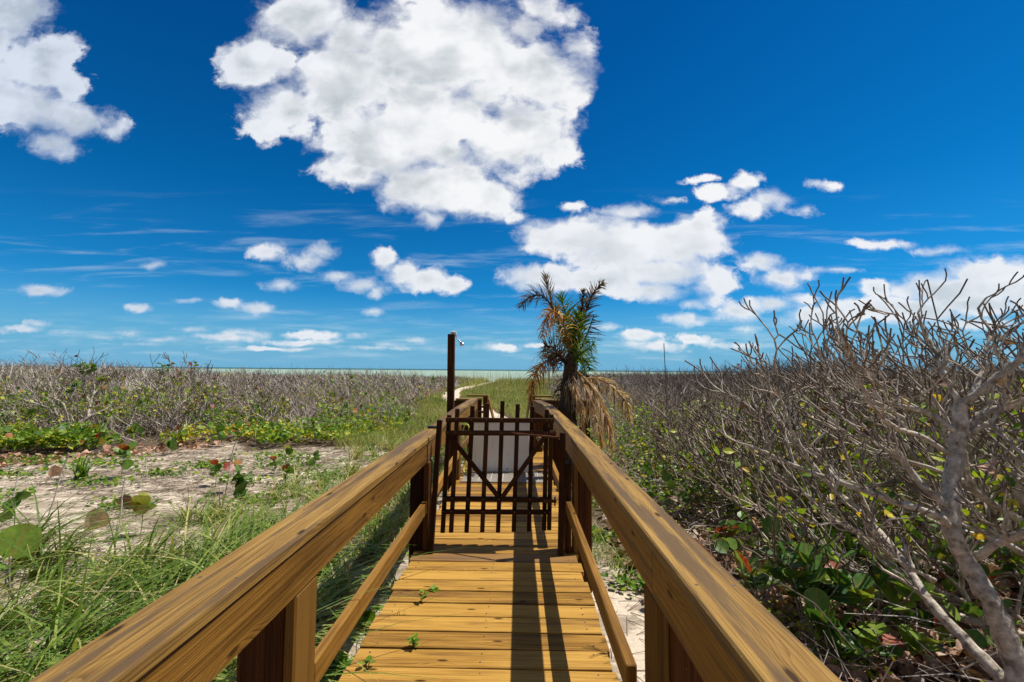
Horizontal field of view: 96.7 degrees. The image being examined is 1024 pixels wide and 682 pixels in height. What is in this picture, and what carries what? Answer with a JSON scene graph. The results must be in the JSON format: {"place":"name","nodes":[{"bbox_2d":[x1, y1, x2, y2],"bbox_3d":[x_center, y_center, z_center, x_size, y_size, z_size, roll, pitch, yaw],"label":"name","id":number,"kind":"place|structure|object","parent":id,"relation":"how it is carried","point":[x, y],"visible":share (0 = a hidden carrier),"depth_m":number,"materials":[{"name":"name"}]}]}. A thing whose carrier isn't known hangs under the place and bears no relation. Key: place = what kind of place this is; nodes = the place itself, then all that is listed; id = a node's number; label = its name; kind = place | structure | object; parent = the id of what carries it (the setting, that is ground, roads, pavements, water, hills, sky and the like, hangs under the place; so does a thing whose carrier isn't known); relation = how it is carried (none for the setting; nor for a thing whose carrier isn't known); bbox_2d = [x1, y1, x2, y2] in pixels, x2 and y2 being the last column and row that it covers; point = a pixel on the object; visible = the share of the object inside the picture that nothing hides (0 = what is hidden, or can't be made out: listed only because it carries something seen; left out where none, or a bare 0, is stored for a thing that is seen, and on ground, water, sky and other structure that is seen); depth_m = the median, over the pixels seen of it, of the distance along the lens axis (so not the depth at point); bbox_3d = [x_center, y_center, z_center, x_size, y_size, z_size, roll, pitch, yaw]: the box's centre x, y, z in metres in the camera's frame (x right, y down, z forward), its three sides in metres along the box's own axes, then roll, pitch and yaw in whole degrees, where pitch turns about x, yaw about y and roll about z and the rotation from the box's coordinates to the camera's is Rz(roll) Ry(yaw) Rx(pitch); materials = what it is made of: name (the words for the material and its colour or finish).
{"place":"outdoors","nodes":[
{"label":"outdoors","id":0,"kind":"place"},
{"bbox_2d":[0,427,466,681],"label":"long grass","id":1,"kind":"structure","parent":0,"point":[168,574],"depth_m":3.19,"materials":[{"name":"green plant"}]},
{"bbox_2d":[4,366,753,380],"bbox_3d":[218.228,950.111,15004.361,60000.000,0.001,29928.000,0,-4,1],"label":"sea","id":2,"kind":"structure","parent":0,"point":[461,371],"depth_m":809.67,"materials":[{"name":"liquid"}]},
{"bbox_2d":[173,367,733,451],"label":"dune grass","id":3,"kind":"structure","parent":0,"point":[437,402],"depth_m":21.02,"materials":[{"name":"green plant"}]},
{"bbox_2d":[442,383,506,417],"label":"sandy path","id":4,"kind":"structure","parent":0,"point":[457,391],"depth_m":27.56,"materials":[{"name":"beige sand"}]},
{"bbox_2d":[460,472,542,482],"bbox_3d":[-0.113,1.727,5.765,1.025,0.015,0.520,0,-4,1],"label":"foot mat","id":5,"kind":"object","parent":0,"point":[492,477],"visible":0.6,"depth_m":5.72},
{"bbox_2d":[0,381,1023,681],"bbox_3d":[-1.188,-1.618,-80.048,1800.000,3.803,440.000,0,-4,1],"label":"sand ground","id":6,"kind":"structure","parent":0,"point":[622,603],"depth_m":5.50,"materials":[{"name":"beige sand"}]},
{"bbox_2d":[0,491,30,524],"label":"sea grape seedling","id":7,"kind":"object","parent":6,"relation":"on","point":[22,495],"visible":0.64,"depth_m":4.31,"materials":[{"name":"green plant"}]},
{"bbox_2d":[12,467,21,496],"bbox_3d":[-5.515,1.636,5.053,0.111,0.463,0.012,0,-4,1],"label":"dry stick","id":8,"kind":"object","parent":6,"relation":"on","point":[16,481],"visible":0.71,"depth_m":5.05,"materials":[{"name":"grey wood"}]},
{"bbox_2d":[0,523,42,600],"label":"sea grape seedling","id":9,"kind":"object","parent":6,"relation":"on","point":[16,531],"visible":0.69,"depth_m":3.25,"materials":[{"name":"green plant"}]},
{"bbox_2d":[46,465,63,480],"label":"dead leaf","id":10,"kind":"object","parent":6,"relation":"on","point":[54,470],"visible":0.94,"depth_m":6.06,"materials":[{"name":"brown plant"}]},
{"bbox_2d":[44,453,69,526],"bbox_3d":[-4.556,1.510,4.549,0.231,0.764,0.012,0,-4,1],"label":"dry stick","id":11,"kind":"object","parent":6,"relation":"on","point":[57,486],"visible":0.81,"depth_m":4.55,"materials":[{"name":"grey wood"}]},
{"bbox_2d":[0,348,138,431],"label":"bare shrub","id":12,"kind":"object","parent":6,"relation":"on","point":[54,412],"visible":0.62,"depth_m":9.74,"materials":[{"name":"grey plant"}]},
{"bbox_2d":[66,381,80,420],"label":"leafy shoot","id":13,"kind":"object","parent":6,"relation":"on","point":[77,383],"visible":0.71,"depth_m":10.29,"materials":[{"name":"green plant"}]},
{"bbox_2d":[23,348,132,427],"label":"bare shrub","id":14,"kind":"object","parent":6,"relation":"on","point":[108,380],"visible":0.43,"depth_m":11.45,"materials":[{"name":"grey plant"}]},
{"bbox_2d":[62,454,103,479],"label":"strap leaf plant","id":15,"kind":"object","parent":6,"relation":"on","point":[82,470],"visible":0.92,"depth_m":6.39,"materials":[{"name":"green plant"}]},
{"bbox_2d":[72,362,96,410],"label":"leafy shoot","id":16,"kind":"object","parent":6,"relation":"on","point":[93,366],"visible":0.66,"depth_m":11.63,"materials":[{"name":"green plant"}]},
{"bbox_2d":[80,509,110,539],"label":"dead leaf","id":17,"kind":"object","parent":6,"relation":"on","point":[101,517],"visible":0.56,"depth_m":4.25,"materials":[{"name":"brown plant"}]},
{"bbox_2d":[93,431,105,452],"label":"sea grape seedling","id":18,"kind":"object","parent":6,"relation":"on","point":[98,438],"visible":0.98,"depth_m":8.30,"materials":[{"name":"green plant"}]},
{"bbox_2d":[95,376,108,404],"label":"leafy shoot","id":19,"kind":"object","parent":6,"relation":"on","point":[102,379],"visible":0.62,"depth_m":10.87,"materials":[{"name":"green plant"}]},
{"bbox_2d":[117,477,125,532],"bbox_3d":[-3.800,1.625,4.423,0.061,0.602,0.012,0,-4,1],"label":"dry stick","id":20,"kind":"object","parent":6,"relation":"on","point":[121,503],"visible":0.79,"depth_m":4.42,"materials":[{"name":"grey wood"}]},
{"bbox_2d":[114,494,131,516],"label":"dead leaf","id":21,"kind":"object","parent":6,"relation":"on","point":[127,498],"visible":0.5,"depth_m":4.89,"materials":[{"name":"brown plant"}]},
{"bbox_2d":[0,438,248,466],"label":"leaf litter","id":22,"kind":"object","parent":6,"relation":"on","point":[160,446],"visible":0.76,"depth_m":8.04,"materials":[{"name":"brown plant"}]},
{"bbox_2d":[113,441,136,475],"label":"sea grape seedling","id":23,"kind":"object","parent":6,"relation":"on","point":[122,450],"visible":0.94,"depth_m":6.46,"materials":[{"name":"green plant"}]},
{"bbox_2d":[125,423,138,438],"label":"sea grape seedling","id":24,"kind":"object","parent":6,"relation":"on","point":[132,429],"visible":0.89,"depth_m":8.66,"materials":[{"name":"green plant"}]},
{"bbox_2d":[131,492,156,537],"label":"sea grape seedling","id":25,"kind":"object","parent":6,"relation":"on","point":[141,503],"visible":0.9,"depth_m":4.37,"materials":[{"name":"green plant"}]},
{"bbox_2d":[155,362,171,389],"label":"leafy shoot","id":26,"kind":"object","parent":6,"relation":"on","point":[168,368],"visible":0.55,"depth_m":13.59,"materials":[{"name":"green plant"}]},
{"bbox_2d":[166,437,177,451],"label":"sea grape seedling","id":27,"kind":"object","parent":6,"relation":"on","point":[171,444],"visible":0.94,"depth_m":8.20,"materials":[{"name":"green plant"}]},
{"bbox_2d":[111,352,242,423],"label":"bare shrub","id":28,"kind":"object","parent":6,"relation":"on","point":[165,377],"visible":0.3,"depth_m":12.54,"materials":[{"name":"grey plant"}]},
{"bbox_2d":[129,354,241,437],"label":"bare shrub","id":29,"kind":"object","parent":6,"relation":"on","point":[202,399],"visible":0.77,"depth_m":10.56,"materials":[{"name":"grey plant"}]},
{"bbox_2d":[175,361,198,415],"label":"leafy shoot","id":30,"kind":"object","parent":6,"relation":"on","point":[191,368],"visible":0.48,"depth_m":13.95,"materials":[{"name":"green plant"}]},
{"bbox_2d":[209,459,221,485],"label":"sea grape seedling","id":31,"kind":"object","parent":6,"relation":"on","point":[216,467],"visible":0.94,"depth_m":6.09,"materials":[{"name":"green plant"}]},
{"bbox_2d":[210,425,227,440],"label":"sea grape seedling","id":32,"kind":"object","parent":6,"relation":"on","point":[220,429],"visible":0.98,"depth_m":9.10,"materials":[{"name":"green plant"}]},
{"bbox_2d":[0,363,444,450],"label":"sea grape leaves","id":33,"kind":"object","parent":6,"relation":"on","point":[63,428],"visible":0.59,"depth_m":10.04,"materials":[{"name":"green plant"}]},
{"bbox_2d":[223,441,235,503],"bbox_3d":[-3.266,1.576,5.235,0.151,0.842,0.012,0,-4,1],"label":"dry stick","id":34,"kind":"object","parent":6,"relation":"on","point":[229,471],"visible":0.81,"depth_m":5.24,"materials":[{"name":"grey wood"}]},
{"bbox_2d":[223,458,242,481],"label":"sea grape seedling","id":35,"kind":"object","parent":6,"relation":"on","point":[226,465],"visible":0.68,"depth_m":5.83,"materials":[{"name":"pink plant"}]},
{"bbox_2d":[0,356,468,448],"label":"bare brush","id":36,"kind":"object","parent":6,"relation":"on","point":[15,371],"visible":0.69,"depth_m":13.78,"materials":[{"name":"grey plant"}]},
{"bbox_2d":[227,462,250,505],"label":"sea grape seedling","id":37,"kind":"object","parent":6,"relation":"on","point":[240,481],"visible":0.91,"depth_m":5.25,"materials":[{"name":"green plant"}]},
{"bbox_2d":[28,399,477,681],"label":"timber railing","id":38,"kind":"object","parent":6,"relation":"on","point":[251,604],"visible":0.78,"depth_m":1.39,"materials":[{"name":"brown wood"}]},
{"bbox_2d":[462,424,468,473],"bbox_3d":[-0.595,1.408,5.970,0.100,0.636,0.148,2,-4,-22],"label":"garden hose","id":39,"kind":"object","parent":38,"relation":"hanging from","point":[464,472],"visible":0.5,"depth_m":5.97,"materials":[{"name":"green rubber"}]},
{"bbox_2d":[212,373,322,428],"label":"bare shrub","id":40,"kind":"object","parent":6,"relation":"on","point":[267,402],"visible":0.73,"depth_m":11.68,"materials":[{"name":"grey plant"}]},
{"bbox_2d":[269,454,282,474],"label":"sea grape seedling","id":41,"kind":"object","parent":6,"relation":"on","point":[275,458],"visible":0.92,"depth_m":6.95,"materials":[{"name":"green plant"}]},
{"bbox_2d":[281,464,294,478],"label":"sea grape seedling","id":42,"kind":"object","parent":6,"relation":"on","point":[287,468],"visible":0.85,"depth_m":6.30,"materials":[{"name":"green plant"}]},
{"bbox_2d":[284,443,293,463],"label":"sea grape seedling","id":43,"kind":"object","parent":6,"relation":"on","point":[289,450],"visible":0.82,"depth_m":7.23,"materials":[{"name":"green plant"}]},
{"bbox_2d":[307,450,321,469],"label":"sea grape seedling","id":44,"kind":"object","parent":6,"relation":"on","point":[316,458],"visible":0.88,"depth_m":7.39,"materials":[{"name":"green plant"}]},
{"bbox_2d":[0,447,644,681],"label":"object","id":45,"kind":"object","parent":6,"relation":"on","point":[371,616],"visible":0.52,"depth_m":6.21,"materials":[{"name":"green plant"}]},
{"bbox_2d":[0,365,644,449],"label":"green creeper","id":46,"kind":"object","parent":6,"relation":"on","point":[49,438],"visible":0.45,"depth_m":10.20,"materials":[{"name":"green plant"}]},
{"bbox_2d":[330,384,364,416],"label":"bare shrub","id":47,"kind":"object","parent":6,"relation":"on","point":[346,401],"visible":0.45,"depth_m":12.86,"materials":[{"name":"grey plant"}]},
{"bbox_2d":[447,331,463,489],"bbox_3d":[-0.796,1.010,6.404,0.262,2.320,0.136,-1,-4,16],"label":"outdoor shower","id":48,"kind":"object","parent":6,"relation":"on","point":[451,373],"visible":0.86,"depth_m":6.41,"materials":[{"name":"brown wood"}]},
{"bbox_2d":[454,398,477,429],"bbox_3d":[-0.831,1.605,8.153,0.419,1.148,0.161,0,-4,5],"label":"cross railing","id":49,"kind":"object","parent":6,"relation":"on","point":[458,401],"visible":0.22,"depth_m":8.15,"materials":[{"name":"brown wood"}]},
{"bbox_2d":[338,450,618,681],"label":"boardwalk","id":50,"kind":"structure","parent":6,"relation":"on","point":[522,608],"depth_m":2.57,"materials":[{"name":"brown wood"}]},
{"bbox_2d":[358,655,375,666],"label":"deck weed","id":51,"kind":"object","parent":50,"relation":"on","point":[368,659],"visible":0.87,"depth_m":2.10,"materials":[{"name":"green plant"}]},
{"bbox_2d":[406,632,420,648],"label":"deck weed","id":52,"kind":"object","parent":50,"relation":"on","point":[413,639],"visible":0.92,"depth_m":2.24,"materials":[{"name":"green plant"}]},
{"bbox_2d":[417,589,428,602],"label":"deck weed","id":53,"kind":"object","parent":50,"relation":"on","point":[423,595],"visible":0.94,"depth_m":2.68,"materials":[{"name":"green plant"}]},
{"bbox_2d":[422,420,442,553],"bbox_3d":[-0.620,1.092,3.471,0.102,0.986,0.208,3,-5,-38],"label":"gate post","id":54,"kind":"object","parent":50,"relation":"on","point":[430,492],"visible":0.84,"depth_m":3.42,"materials":[{"name":"brown wood"}]},
{"bbox_2d":[429,585,439,591],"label":"deck weed","id":55,"kind":"object","parent":50,"relation":"on","point":[433,588],"visible":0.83,"depth_m":2.83,"materials":[{"name":"green plant"}]},
{"bbox_2d":[472,422,528,471],"bbox_3d":[-0.149,1.416,6.083,0.762,0.671,0.049,0,-4,1],"label":"white panel","id":56,"kind":"object","parent":50,"relation":"on","point":[493,453],"visible":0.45,"depth_m":6.06,"materials":[{"name":"metal"}]},
{"bbox_2d":[558,432,570,555],"bbox_3d":[0.411,1.142,3.460,0.088,0.900,0.187,-1,-4,28],"label":"gate post","id":57,"kind":"object","parent":50,"relation":"on","point":[564,534],"visible":0.96,"depth_m":3.40,"materials":[{"name":"brown wood"}]},
{"bbox_2d":[440,401,562,532],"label":"wooden gate","id":58,"kind":"structure","parent":57,"relation":"attached to","point":[546,500],"depth_m":3.57,"materials":[{"name":"wood"}]},
{"bbox_2d":[467,394,494,417],"bbox_3d":[-0.669,1.765,9.335,0.508,1.337,2.637,0,-4,3],"label":"stair railing","id":59,"kind":"object","parent":6,"relation":"on","point":[486,398],"visible":0.41,"depth_m":9.15,"materials":[{"name":"brown wood"}]},
{"bbox_2d":[0,439,1022,681],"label":"dry debris","id":60,"kind":"object","parent":6,"relation":"on","point":[167,477],"visible":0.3,"depth_m":6.15,"materials":[{"name":"beige plant"}]},
{"bbox_2d":[525,395,555,448],"bbox_3d":[0.553,1.773,9.316,0.508,1.337,2.637,1,-4,-2],"label":"stair railing","id":61,"kind":"object","parent":6,"relation":"on","point":[528,407],"visible":0.18,"depth_m":9.14,"materials":[{"name":"brown wood"}]},
{"bbox_2d":[541,399,589,437],"bbox_3d":[0.934,1.605,7.947,0.857,1.148,0.160,1,-4,-1],"label":"cross railing","id":62,"kind":"object","parent":6,"relation":"on","point":[556,406],"visible":0.24,"depth_m":7.93,"materials":[{"name":"brown wood"}]},
{"bbox_2d":[516,270,635,482],"bbox_3d":[0.915,0.438,6.519,1.256,3.101,1.441,-2,-5,38],"label":"palm tree","id":63,"kind":"object","parent":6,"relation":"on","point":[570,405],"visible":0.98,"depth_m":6.40,"materials":[{"name":"plant"}]},
{"bbox_2d":[619,381,699,452],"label":"bare shrub","id":64,"kind":"object","parent":6,"relation":"on","point":[659,406],"visible":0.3,"depth_m":9.18,"materials":[{"name":"grey plant"}]},
{"bbox_2d":[649,484,670,505],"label":"sea grape sprig","id":65,"kind":"object","parent":6,"relation":"on","point":[655,494],"visible":0.53,"depth_m":5.64,"materials":[{"name":"green plant"}]},
{"bbox_2d":[663,343,667,462],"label":"dead shoot","id":66,"kind":"object","parent":6,"relation":"on","point":[665,377],"visible":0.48,"depth_m":7.93,"materials":[{"name":"plant"}]},
{"bbox_2d":[532,400,841,681],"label":"timber railing","id":67,"kind":"object","parent":6,"relation":"on","point":[708,617],"visible":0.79,"depth_m":1.36,"materials":[{"name":"brown wood"}]},
{"bbox_2d":[697,448,713,463],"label":"sea grape sprig","id":68,"kind":"object","parent":6,"relation":"on","point":[704,453],"visible":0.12,"depth_m":7.26,"materials":[{"name":"green plant"}]},
{"bbox_2d":[627,387,787,474],"bbox_3d":[2.957,1.575,7.325,2.075,1.738,2.395,0,-4,6],"label":"bare shrub","id":69,"kind":"object","parent":6,"relation":"on","point":[658,434],"visible":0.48,"depth_m":7.23,"materials":[{"name":"grey plant"}]},
{"bbox_2d":[714,519,740,551],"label":"sea grape sprig","id":70,"kind":"object","parent":6,"relation":"on","point":[731,526],"visible":0.73,"depth_m":4.13,"materials":[{"name":"green plant"}]},
{"bbox_2d":[648,353,813,516],"bbox_3d":[2.904,1.261,5.710,1.532,2.213,2.747,-3,-5,43],"label":"bare shrub","id":71,"kind":"object","parent":6,"relation":"on","point":[683,462],"visible":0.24,"depth_m":5.41,"materials":[{"name":"grey plant"}]},
{"bbox_2d":[705,374,795,448],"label":"bare shrub","id":72,"kind":"object","parent":6,"relation":"on","point":[750,398],"visible":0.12,"depth_m":9.05,"materials":[{"name":"grey plant"}]},
{"bbox_2d":[732,550,782,599],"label":"sea grape sprig","id":73,"kind":"object","parent":6,"relation":"on","point":[749,571],"visible":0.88,"depth_m":3.11,"materials":[{"name":"green plant"}]},
{"bbox_2d":[545,350,1023,483],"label":"bare brush","id":74,"kind":"object","parent":6,"relation":"on","point":[628,381],"visible":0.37,"depth_m":11.87,"materials":[{"name":"grey plant"}]},
{"bbox_2d":[676,355,902,479],"bbox_3d":[4.208,1.217,6.676,3.157,2.060,2.331,1,-4,-5],"label":"bare shrub","id":75,"kind":"object","parent":6,"relation":"on","point":[754,398],"visible":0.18,"depth_m":6.89,"materials":[{"name":"grey plant"}]},
{"bbox_2d":[571,483,1023,681],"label":"sparse grass","id":76,"kind":"structure","parent":6,"relation":"on","point":[618,560],"depth_m":3.85,"materials":[{"name":"green plant"}]},
{"bbox_2d":[576,394,1023,681],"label":"green creeper","id":77,"kind":"object","parent":6,"relation":"on","point":[881,654],"visible":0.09,"depth_m":5.30,"materials":[{"name":"green plant"}]},
{"bbox_2d":[777,512,837,541],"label":"sea grape sprig","id":78,"kind":"object","parent":6,"relation":"on","point":[833,532],"visible":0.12,"depth_m":3.84,"materials":[{"name":"green plant"}]},
{"bbox_2d":[592,453,1023,681],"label":"leaf litter","id":79,"kind":"object","parent":6,"relation":"on","point":[958,653],"visible":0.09,"depth_m":2.92,"materials":[{"name":"brown plant"}]},
{"bbox_2d":[803,587,865,657],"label":"sea grape sprig","id":80,"kind":"object","parent":79,"relation":"on","point":[820,598],"visible":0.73,"depth_m":2.57,"materials":[{"name":"green plant"}]},
{"bbox_2d":[596,429,1023,681],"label":"dead sticks","id":81,"kind":"object","parent":6,"relation":"on","point":[864,615],"visible":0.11,"depth_m":3.08,"materials":[{"name":"wood"}]},
{"bbox_2d":[759,516,860,631],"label":"sea grape sprig","id":82,"kind":"object","parent":6,"relation":"on","point":[811,575],"visible":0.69,"depth_m":2.81,"materials":[{"name":"green plant"}]},
{"bbox_2d":[636,445,1023,648],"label":"sea grape leaves","id":83,"kind":"object","parent":6,"relation":"on","point":[979,639],"visible":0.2,"depth_m":3.34,"materials":[{"name":"green plant"}]},
{"bbox_2d":[653,355,1007,527],"bbox_3d":[3.029,1.234,4.969,2.648,2.218,3.056,1,-4,-4],"label":"bare shrub","id":84,"kind":"object","parent":6,"relation":"on","point":[721,439],"visible":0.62,"depth_m":4.79,"materials":[{"name":"grey plant"}]},
{"bbox_2d":[811,490,857,515],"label":"sea grape sprig","id":85,"kind":"object","parent":6,"relation":"on","point":[842,505],"visible":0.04,"depth_m":4.71,"materials":[{"name":"green plant"}]},
{"bbox_2d":[754,333,919,473],"bbox_3d":[4.792,1.167,6.725,1.822,2.631,3.267,-2,-5,38],"label":"bare shrub","id":86,"kind":"object","parent":6,"relation":"on","point":[814,434],"visible":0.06,"depth_m":6.42,"materials":[{"name":"grey plant"}]},
{"bbox_2d":[687,295,997,545],"bbox_3d":[3.050,0.822,4.391,1.510,2.503,2.447,4,-5,-45],"label":"bare shrub","id":87,"kind":"object","parent":6,"relation":"on","point":[841,375],"visible":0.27,"depth_m":4.19,"materials":[{"name":"grey plant"}]},
{"bbox_2d":[759,350,935,446],"bbox_3d":[6.293,1.206,8.181,3.490,2.277,2.576,-2,-4,34],"label":"bare shrub","id":88,"kind":"object","parent":6,"relation":"on","point":[827,386],"visible":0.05,"depth_m":8.82,"materials":[{"name":"grey plant"}]},
{"bbox_2d":[682,310,1023,621],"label":"bare shrub","id":89,"kind":"object","parent":6,"relation":"on","point":[991,481],"visible":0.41,"depth_m":3.26,"materials":[{"name":"grey plant"}]},
{"bbox_2d":[710,268,1023,681],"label":"bare tree","id":90,"kind":"object","parent":6,"relation":"on","point":[950,499],"visible":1,"depth_m":2.21,"materials":[{"name":"grey plant"}]},
{"bbox_2d":[822,543,946,622],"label":"sea grape sprig","id":91,"kind":"object","parent":6,"relation":"on","point":[861,584],"visible":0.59,"depth_m":2.79,"materials":[{"name":"green plant"}]},
{"bbox_2d":[746,320,1023,636],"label":"bare shrub","id":92,"kind":"object","parent":6,"relation":"on","point":[987,533],"visible":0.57,"depth_m":2.69,"materials":[{"name":"grey plant"}]},
{"bbox_2d":[779,335,1017,500],"bbox_3d":[4.366,1.315,5.471,2.271,2.852,2.196,-1,-4,28],"label":"bare shrub","id":93,"kind":"object","parent":6,"relation":"on","point":[885,462],"visible":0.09,"depth_m":5.38,"materials":[{"name":"grey plant"}]},
{"bbox_2d":[853,621,955,666],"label":"sea grape sprig","id":94,"kind":"object","parent":6,"relation":"on","point":[880,630],"visible":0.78,"depth_m":2.49,"materials":[{"name":"green plant"}]},
{"bbox_2d":[795,303,1023,518],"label":"bare shrub","id":95,"kind":"object","parent":6,"relation":"on","point":[889,476],"visible":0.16,"depth_m":4.41,"materials":[{"name":"grey plant"}]},
{"bbox_2d":[912,560,924,576],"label":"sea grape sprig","id":96,"kind":"object","parent":6,"relation":"on","point":[922,570],"visible":0.04,"depth_m":3.17,"materials":[{"name":"green plant"}]},
{"bbox_2d":[815,340,1023,480],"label":"bare shrub","id":97,"kind":"object","parent":6,"relation":"on","point":[977,399],"visible":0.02,"depth_m":6.43,"materials":[{"name":"grey plant"}]},
{"bbox_2d":[871,279,1023,623],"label":"bare shrub","id":98,"kind":"object","parent":6,"relation":"on","point":[975,439],"visible":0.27,"depth_m":3.34,"materials":[{"name":"grey plant"}]},
{"bbox_2d":[874,309,1023,490],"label":"bare shrub","id":99,"kind":"object","parent":6,"relation":"on","point":[1003,414],"visible":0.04,"depth_m":5.22,"materials":[{"name":"grey plant"}]},
{"bbox_2d":[0,0,1023,371],"label":"sky","id":100,"kind":"structure","parent":0,"point":[364,184],"materials":[{"name":"blue"}]}
]}

